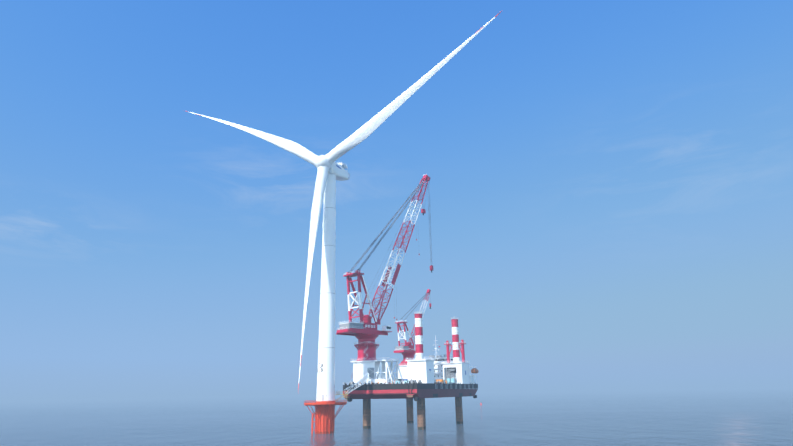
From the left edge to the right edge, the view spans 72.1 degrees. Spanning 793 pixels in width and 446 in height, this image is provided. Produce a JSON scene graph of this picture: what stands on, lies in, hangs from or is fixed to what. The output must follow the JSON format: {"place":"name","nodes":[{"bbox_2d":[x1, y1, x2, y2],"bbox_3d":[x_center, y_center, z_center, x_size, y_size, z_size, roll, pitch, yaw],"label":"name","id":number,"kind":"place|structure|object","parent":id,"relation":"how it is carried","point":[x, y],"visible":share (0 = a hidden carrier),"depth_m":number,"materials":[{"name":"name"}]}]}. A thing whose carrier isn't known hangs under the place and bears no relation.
{"place":"outdoors","nodes":[
{"label":"outdoors","id":0,"kind":"place"},
{"bbox_2d":[0,385,792,445],"bbox_3d":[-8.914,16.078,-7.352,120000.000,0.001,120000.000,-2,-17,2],"label":"sea","id":1,"kind":"structure","parent":0,"point":[725,416],"depth_m":352.45,"materials":[{"name":"blue liquid"}]},
{"bbox_2d":[304,390,347,433],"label":"turbine foundation","id":2,"kind":"object","parent":1,"relation":"in","point":[324,416],"visible":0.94,"depth_m":247.61,"materials":[{"name":"metal"}]},
{"bbox_2d":[316,174,335,400],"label":"turbine tower","id":3,"kind":"structure","parent":2,"relation":"on","point":[326,375],"depth_m":263.90,"materials":[{"name":"white metal"}]},
{"bbox_2d":[313,154,349,180],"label":"turbine nacelle","id":4,"kind":"object","parent":3,"relation":"on","point":[339,171],"visible":0.79,"depth_m":283.60,"materials":[{"name":"white metal"}]},
{"bbox_2d":[186,111,317,164],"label":"turbine blade","id":5,"kind":"object","parent":4,"relation":"attached to","point":[301,151],"visible":0.92,"depth_m":297.57,"materials":[{"name":"white plastic"}]},
{"bbox_2d":[298,168,327,389],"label":"turbine blade","id":6,"kind":"object","parent":4,"relation":"attached to","point":[321,181],"visible":0.92,"depth_m":264.50,"materials":[{"name":"white plastic"}]},
{"bbox_2d":[327,12,500,161],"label":"turbine blade","id":7,"kind":"object","parent":4,"relation":"attached to","point":[364,131],"visible":0.94,"depth_m":274.30,"materials":[{"name":"white plastic"}]},
{"bbox_2d":[363,312,462,429],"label":"platform legs","id":8,"kind":"object","parent":1,"relation":"in","point":[421,419],"visible":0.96,"depth_m":277.03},
{"bbox_2d":[343,381,477,401],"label":"platform hull","id":9,"kind":"object","parent":8,"relation":"attached to","point":[414,390],"visible":0.9,"depth_m":265.56,"materials":[{"name":"black metal"}]},
{"bbox_2d":[344,373,369,393],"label":"gangway bridge","id":10,"kind":"structure","parent":9,"relation":"on","point":[363,382],"depth_m":263.63,"materials":[{"name":"white paint"}]},
{"bbox_2d":[336,174,432,360],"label":"crane","id":11,"kind":"object","parent":9,"relation":"on","point":[365,332],"visible":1,"depth_m":292.50,"materials":[{"name":"red metal"}]},
{"bbox_2d":[349,373,455,384],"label":"deck equipment","id":12,"kind":"object","parent":9,"relation":"on","point":[448,376],"visible":0.54,"depth_m":269.50,"materials":[{"name":"white metal"}]},
{"bbox_2d":[394,289,430,359],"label":"crane","id":13,"kind":"object","parent":9,"relation":"on","point":[406,350],"visible":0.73,"depth_m":327.71,"materials":[{"name":"red metal"}]},
{"bbox_2d":[423,335,478,383],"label":"jack-up accommodation","id":14,"kind":"object","parent":9,"relation":"on","point":[438,368],"visible":0.4,"depth_m":324.11,"materials":[{"name":"white metal"}]},
{"bbox_2d":[0,0,792,398],"label":"sky","id":15,"kind":"structure","parent":0,"point":[610,191],"materials":[{"name":"blue"}]},
{"bbox_2d":[350,340,469,384],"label":"jack up houses","id":16,"kind":"structure","parent":0,"point":[417,370],"depth_m":280.27,"materials":[{"name":"white metal"}]}
]}

